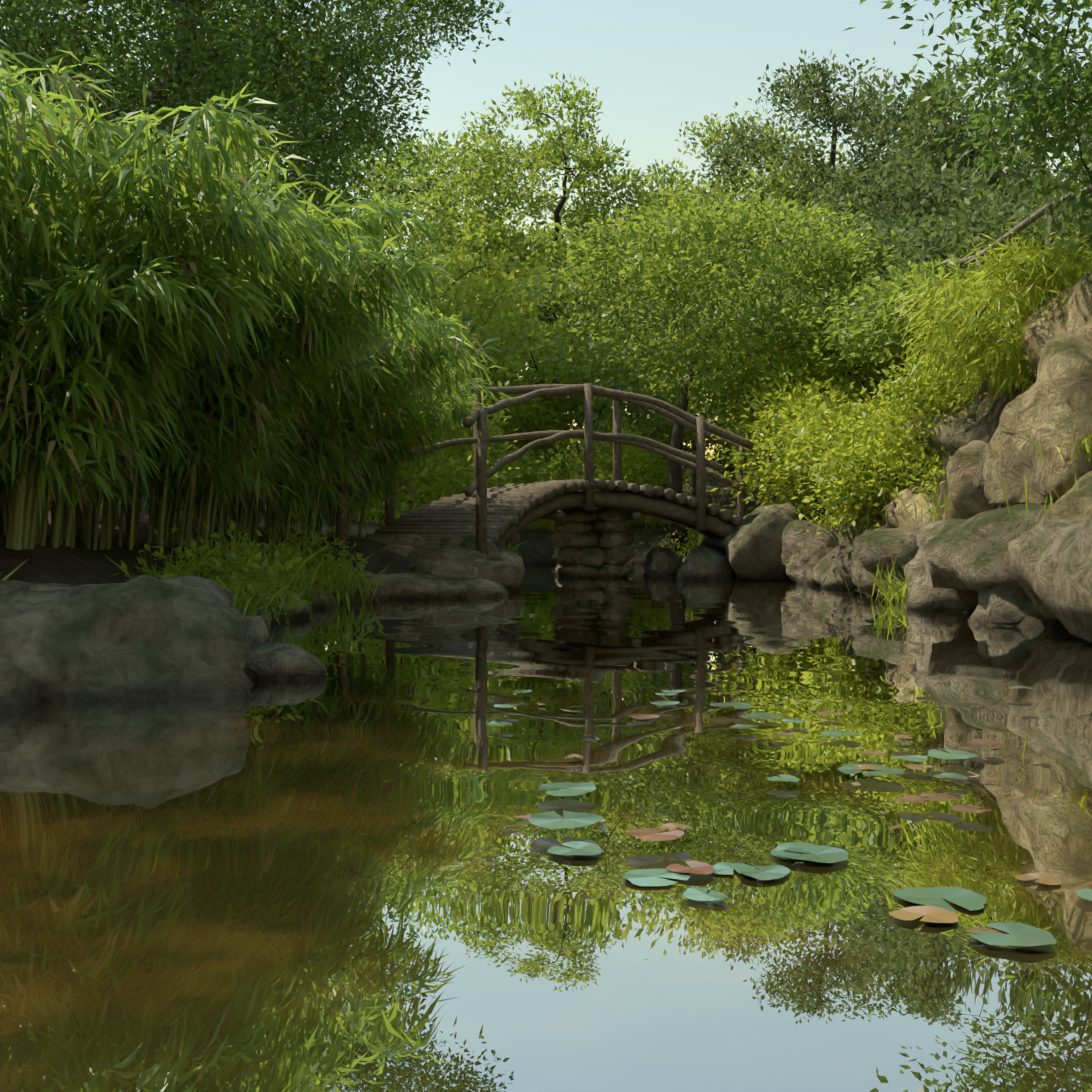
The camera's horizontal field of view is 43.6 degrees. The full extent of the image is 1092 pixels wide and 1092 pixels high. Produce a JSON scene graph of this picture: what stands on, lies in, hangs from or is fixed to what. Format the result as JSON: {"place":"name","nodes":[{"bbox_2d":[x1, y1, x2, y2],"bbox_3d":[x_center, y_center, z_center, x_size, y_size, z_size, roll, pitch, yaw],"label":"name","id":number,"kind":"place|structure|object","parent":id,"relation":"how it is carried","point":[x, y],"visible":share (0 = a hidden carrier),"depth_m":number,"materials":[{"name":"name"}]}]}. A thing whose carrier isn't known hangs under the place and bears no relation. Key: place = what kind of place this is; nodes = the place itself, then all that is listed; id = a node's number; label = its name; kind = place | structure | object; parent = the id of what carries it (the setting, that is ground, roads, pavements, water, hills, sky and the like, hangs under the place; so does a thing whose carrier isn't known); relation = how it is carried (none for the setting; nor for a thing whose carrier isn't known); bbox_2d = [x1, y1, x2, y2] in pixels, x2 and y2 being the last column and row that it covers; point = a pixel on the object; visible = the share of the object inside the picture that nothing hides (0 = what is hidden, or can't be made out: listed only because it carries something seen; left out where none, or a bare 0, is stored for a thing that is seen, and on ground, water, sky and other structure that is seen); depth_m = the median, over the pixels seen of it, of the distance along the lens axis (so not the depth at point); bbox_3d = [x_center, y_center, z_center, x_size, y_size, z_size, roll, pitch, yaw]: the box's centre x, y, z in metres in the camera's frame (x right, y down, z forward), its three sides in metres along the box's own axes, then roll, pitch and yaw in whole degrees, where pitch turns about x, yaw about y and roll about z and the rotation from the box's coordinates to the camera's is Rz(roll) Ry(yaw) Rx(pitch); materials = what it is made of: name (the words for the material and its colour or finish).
{"place":"outdoors","nodes":[
{"label":"outdoors","id":0,"kind":"place"},
{"bbox_2d":[330,534,525,601],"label":"rocks","id":1,"kind":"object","parent":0,"point":[442,570],"depth_m":12.29,"materials":[{"name":"grey stone"}]},
{"bbox_2d":[0,354,1065,629],"bbox_3d":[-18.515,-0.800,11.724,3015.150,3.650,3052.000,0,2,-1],"label":"terrain","id":2,"kind":"structure","parent":0,"point":[78,564],"depth_m":11.62,"materials":[{"name":"soil"}]},
{"bbox_2d":[0,36,118,180],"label":"bamboo foliage","id":3,"kind":"object","parent":2,"relation":"on","point":[67,88],"visible":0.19,"depth_m":7.02,"materials":[{"name":"green plant"}]},
{"bbox_2d":[0,575,325,713],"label":"boulders","id":4,"kind":"object","parent":2,"relation":"on","point":[140,637],"visible":0.71,"depth_m":5.75,"materials":[{"name":"stone"}]},
{"bbox_2d":[0,49,345,549],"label":"bamboo","id":5,"kind":"object","parent":2,"relation":"on","point":[148,294],"visible":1,"depth_m":6.39,"materials":[{"name":"green plant"}]},
{"bbox_2d":[0,66,462,549],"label":"bamboo clump","id":6,"kind":"object","parent":2,"relation":"on","point":[221,431],"visible":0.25,"depth_m":8.64,"materials":[{"name":"green plant"}]},
{"bbox_2d":[0,0,510,239],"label":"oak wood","id":7,"kind":"object","parent":2,"relation":"on","point":[263,57],"visible":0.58,"depth_m":20.39,"materials":[{"name":"green plant"}]},
{"bbox_2d":[101,251,505,550],"bbox_3d":[-2.703,-1.238,11.354,4.688,2.504,4.180,1,2,22],"label":"bamboo clump","id":8,"kind":"object","parent":2,"relation":"on","point":[318,454],"visible":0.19,"depth_m":11.02,"materials":[{"name":"green plant"}]},
{"bbox_2d":[229,339,516,539],"bbox_3d":[-2.172,-1.134,13.167,3.617,2.199,3.776,1,2,38],"label":"bamboo clump","id":9,"kind":"object","parent":2,"relation":"on","point":[413,428],"visible":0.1,"depth_m":13.16,"materials":[{"name":"green plant"}]},
{"bbox_2d":[257,102,497,300],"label":"tree","id":10,"kind":"object","parent":2,"relation":"on","point":[414,164],"visible":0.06,"depth_m":44.29,"materials":[{"name":"green plant"}]},
{"bbox_2d":[324,288,523,521],"bbox_3d":[-2.475,-1.968,20.452,4.311,3.733,4.763,0,2,-1],"label":"bush","id":11,"kind":"object","parent":2,"relation":"on","point":[498,375],"visible":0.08,"depth_m":20.50,"materials":[{"name":"green plant"}]},
{"bbox_2d":[362,256,488,481],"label":"bush","id":12,"kind":"object","parent":2,"relation":"on","point":[444,296],"depth_m":21.55,"materials":[{"name":"green plant"}]},
{"bbox_2d":[353,376,532,524],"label":"bush","id":13,"kind":"object","parent":2,"relation":"on","point":[443,476],"visible":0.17,"depth_m":17.05,"materials":[{"name":"green plant"}]},
{"bbox_2d":[327,129,580,363],"bbox_3d":[-2.342,-6.248,35.888,7.389,8.728,7.113,0,2,-1],"label":"tree","id":14,"kind":"object","parent":2,"relation":"on","point":[444,201],"visible":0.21,"depth_m":34.81,"materials":[{"name":"green plant"}]},
{"bbox_2d":[237,538,686,646],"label":"shore rocks","id":15,"kind":"object","parent":2,"relation":"on","point":[258,627],"depth_m":9.57,"materials":[{"name":"stone"}]},
{"bbox_2d":[358,231,606,465],"bbox_3d":[-1.684,-3.467,26.703,6.030,5.368,6.220,0,2,-1],"label":"bush","id":16,"kind":"object","parent":2,"relation":"on","point":[483,300],"visible":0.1,"depth_m":25.84,"materials":[{"name":"green plant"}]},
{"bbox_2d":[419,301,615,500],"bbox_3d":[-1.069,-2.125,22.412,4.439,3.528,4.356,0,2,-1],"label":"bush","id":17,"kind":"object","parent":2,"relation":"on","point":[512,334],"visible":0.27,"depth_m":21.77,"materials":[{"name":"green plant"}]},
{"bbox_2d":[0,417,1091,618],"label":"bank grass","id":18,"kind":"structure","parent":2,"relation":"on","point":[895,590],"depth_m":10.41,"materials":[{"name":"green plant"}]},
{"bbox_2d":[336,383,769,566],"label":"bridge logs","id":19,"kind":"object","parent":2,"relation":"on","point":[496,516],"visible":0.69,"depth_m":14.60,"materials":[{"name":"brown wood"}]},
{"bbox_2d":[443,71,665,477],"bbox_3d":[0.311,-6.312,32.705,5.618,9.581,5.707,0,2,-1],"label":"tree","id":20,"kind":"object","parent":2,"relation":"on","point":[489,231],"visible":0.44,"depth_m":31.68,"materials":[{"name":"green plant"}]},
{"bbox_2d":[486,200,689,408],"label":"tree","id":21,"kind":"object","parent":2,"relation":"on","point":[543,235],"depth_m":46.06,"materials":[{"name":"green plant"}]},
{"bbox_2d":[496,412,693,521],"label":"bush","id":22,"kind":"object","parent":2,"relation":"on","point":[636,471],"visible":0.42,"depth_m":19.64,"materials":[{"name":"green plant"}]},
{"bbox_2d":[110,257,1089,625],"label":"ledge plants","id":23,"kind":"object","parent":2,"relation":"on","point":[256,567],"visible":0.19,"depth_m":8.34,"materials":[{"name":"green plant"}]},
{"bbox_2d":[483,305,723,485],"bbox_3d":[0.808,-2.281,24.058,4.597,3.779,4.649,1,2,33],"label":"bush","id":24,"kind":"object","parent":2,"relation":"on","point":[656,423],"visible":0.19,"depth_m":23.08,"materials":[{"name":"green plant"}]},
{"bbox_2d":[522,178,745,413],"bbox_3d":[2.193,-5.297,33.870,6.035,7.272,6.452,0,2,-1],"label":"tree","id":25,"kind":"object","parent":2,"relation":"on","point":[676,193],"visible":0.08,"depth_m":32.65,"materials":[{"name":"green plant"}]},
{"bbox_2d":[547,247,797,496],"bbox_3d":[3.006,-3.295,26.926,6.404,5.009,6.384,0,2,-1],"label":"bush","id":26,"kind":"object","parent":2,"relation":"on","point":[716,451],"visible":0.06,"depth_m":26.33,"materials":[{"name":"green plant"}]},
{"bbox_2d":[487,181,924,544],"bbox_3d":[2.549,-2.365,18.378,6.702,4.706,5.612,0,2,-1],"label":"tree","id":27,"kind":"object","parent":2,"relation":"on","point":[693,352],"visible":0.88,"depth_m":17.31,"materials":[{"name":"green plant"}]},
{"bbox_2d":[620,102,845,477],"bbox_3d":[4.634,-6.097,32.809,5.990,9.046,6.064,0,2,-1],"label":"tree","id":28,"kind":"object","parent":2,"relation":"on","point":[646,196],"visible":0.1,"depth_m":32.65,"materials":[{"name":"green plant"}]},
{"bbox_2d":[643,503,838,584],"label":"rocks","id":29,"kind":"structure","parent":2,"relation":"on","point":[774,542],"depth_m":14.37,"materials":[{"name":"stone"}]},
{"bbox_2d":[657,132,897,327],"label":"tree","id":30,"kind":"object","parent":2,"relation":"on","point":[752,172],"visible":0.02,"depth_m":45.00,"materials":[{"name":"green plant"}]},
{"bbox_2d":[664,295,917,451],"bbox_3d":[4.348,-2.452,20.916,4.939,2.682,4.822,0,2,-1],"label":"bush","id":31,"kind":"object","parent":2,"relation":"on","point":[713,406],"visible":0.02,"depth_m":20.41,"materials":[{"name":"green plant"}]},
{"bbox_2d":[706,373,895,522],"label":"bush","id":32,"kind":"object","parent":2,"relation":"on","point":[777,489],"visible":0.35,"depth_m":15.62,"materials":[{"name":"green plant"}]},
{"bbox_2d":[726,198,902,365],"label":"bush","id":33,"kind":"object","parent":2,"relation":"on","point":[789,274],"visible":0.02,"depth_m":25.36,"materials":[{"name":"green plant"}]},
{"bbox_2d":[688,49,948,289],"bbox_3d":[5.873,-6.258,29.872,5.793,8.542,5.653,0,2,-1],"label":"tree","id":34,"kind":"object","parent":2,"relation":"on","point":[804,98],"visible":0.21,"depth_m":28.95,"materials":[{"name":"green plant"}]},
{"bbox_2d":[716,324,925,470],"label":"bush","id":35,"kind":"object","parent":2,"relation":"on","point":[798,372],"visible":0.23,"depth_m":17.03,"materials":[{"name":"green plant"}]},
{"bbox_2d":[763,381,938,496],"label":"bush","id":36,"kind":"object","parent":2,"relation":"on","point":[834,424],"visible":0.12,"depth_m":13.94,"materials":[{"name":"green plant"}]},
{"bbox_2d":[789,415,944,538],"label":"bush","id":37,"kind":"object","parent":2,"relation":"on","point":[872,460],"visible":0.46,"depth_m":12.73,"materials":[{"name":"green plant"}]},
{"bbox_2d":[794,268,975,377],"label":"bush","id":38,"kind":"object","parent":2,"relation":"on","point":[858,342],"visible":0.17,"depth_m":15.20,"materials":[{"name":"green plant"}]},
{"bbox_2d":[758,140,1024,377],"bbox_3d":[5.444,-4.042,20.832,4.374,4.075,4.466,0,2,-1],"label":"juniper wood","id":39,"kind":"object","parent":2,"relation":"on","point":[927,197],"visible":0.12,"depth_m":20.05,"materials":[{"name":"green plant"}]},
{"bbox_2d":[851,330,986,454],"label":"bush","id":40,"kind":"object","parent":2,"relation":"on","point":[927,390],"visible":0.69,"depth_m":12.38,"materials":[{"name":"green plant"}]},
{"bbox_2d":[817,196,1039,357],"bbox_3d":[5.216,-3.264,17.476,3.530,2.118,3.495,0,2,-1],"label":"juniper wood","id":41,"kind":"object","parent":2,"relation":"on","point":[885,234],"visible":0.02,"depth_m":17.00,"materials":[{"name":"green plant"}]},
{"bbox_2d":[791,65,1066,249],"bbox_3d":[7.663,-5.739,27.891,5.912,8.003,5.623,0,2,-1],"label":"tree","id":42,"kind":"object","parent":2,"relation":"on","point":[924,129],"visible":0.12,"depth_m":27.13,"materials":[{"name":"green plant"}]},
{"bbox_2d":[813,282,1091,642],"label":"bank boulders","id":43,"kind":"structure","parent":2,"relation":"on","point":[955,565],"depth_m":9.38,"materials":[{"name":"stone"}]},
{"bbox_2d":[841,232,1068,360],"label":"bush","id":44,"kind":"object","parent":2,"relation":"on","point":[889,292],"visible":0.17,"depth_m":13.82,"materials":[{"name":"green plant"}]},
{"bbox_2d":[841,130,1086,208],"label":"tree","id":45,"kind":"object","parent":2,"relation":"on","point":[1039,172],"visible":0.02,"depth_m":41.14,"materials":[{"name":"green plant"}]},
{"bbox_2d":[843,0,1091,266],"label":"tree","id":46,"kind":"object","parent":2,"relation":"on","point":[1031,111],"visible":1,"depth_m":10.44,"materials":[{"name":"green plant"}]},
{"bbox_2d":[850,247,1091,510],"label":"ledge plants","id":47,"kind":"object","parent":2,"relation":"on","point":[1077,248],"depth_m":11.91,"materials":[{"name":"green plant"}]},
{"bbox_2d":[878,212,1091,400],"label":"cascade shrub wood","id":48,"kind":"object","parent":2,"relation":"on","point":[1038,278],"visible":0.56,"depth_m":10.91,"materials":[{"name":"green plant"}]},
{"bbox_2d":[878,181,1091,299],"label":"juniper wood","id":49,"kind":"object","parent":2,"relation":"on","point":[988,218],"visible":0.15,"depth_m":14.41,"materials":[{"name":"green plant"}]},
{"bbox_2d":[881,39,1091,221],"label":"tree","id":50,"kind":"object","parent":2,"relation":"on","point":[900,144],"visible":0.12,"depth_m":26.32,"materials":[{"name":"green plant"}]},
{"bbox_2d":[885,272,1091,619],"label":"rocks","id":51,"kind":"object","parent":2,"relation":"on","point":[1050,404],"depth_m":9.80,"materials":[{"name":"stone"}]},
{"bbox_2d":[947,184,1091,286],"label":"fence rail","id":52,"kind":"object","parent":2,"relation":"on","point":[1021,226],"visible":0.29,"depth_m":12.43,"materials":[{"name":"brown wood"}]},
{"bbox_2d":[0,564,1091,1091],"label":"pond water","id":53,"kind":"structure","parent":0,"point":[336,876],"depth_m":3.12,"materials":[{"name":"green liquid"}]},
{"bbox_2d":[304,625,1050,874],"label":"lily pads","id":54,"kind":"object","parent":53,"relation":"on","point":[649,834],"visible":1,"depth_m":3.53,"materials":[{"name":"green plant"}]},
{"bbox_2d":[432,614,1060,934],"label":"lily pads","id":55,"kind":"object","parent":53,"relation":"on","point":[935,914],"visible":0.85,"depth_m":2.71,"materials":[{"name":"orange plant"}]},
{"bbox_2d":[486,686,1091,945],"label":"lily pads","id":56,"kind":"object","parent":53,"relation":"on","point":[1025,935],"visible":0.94,"depth_m":3.09,"materials":[{"name":"green plant"}]},
{"bbox_2d":[0,0,1091,459],"label":"sky","id":57,"kind":"structure","parent":0,"point":[656,65],"materials":[{"name":"blue"}]},
{"bbox_2d":[549,507,634,577],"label":"stone pier","id":58,"kind":"structure","parent":0,"point":[597,542],"depth_m":15.12,"materials":[{"name":"grey stone"}]}
]}

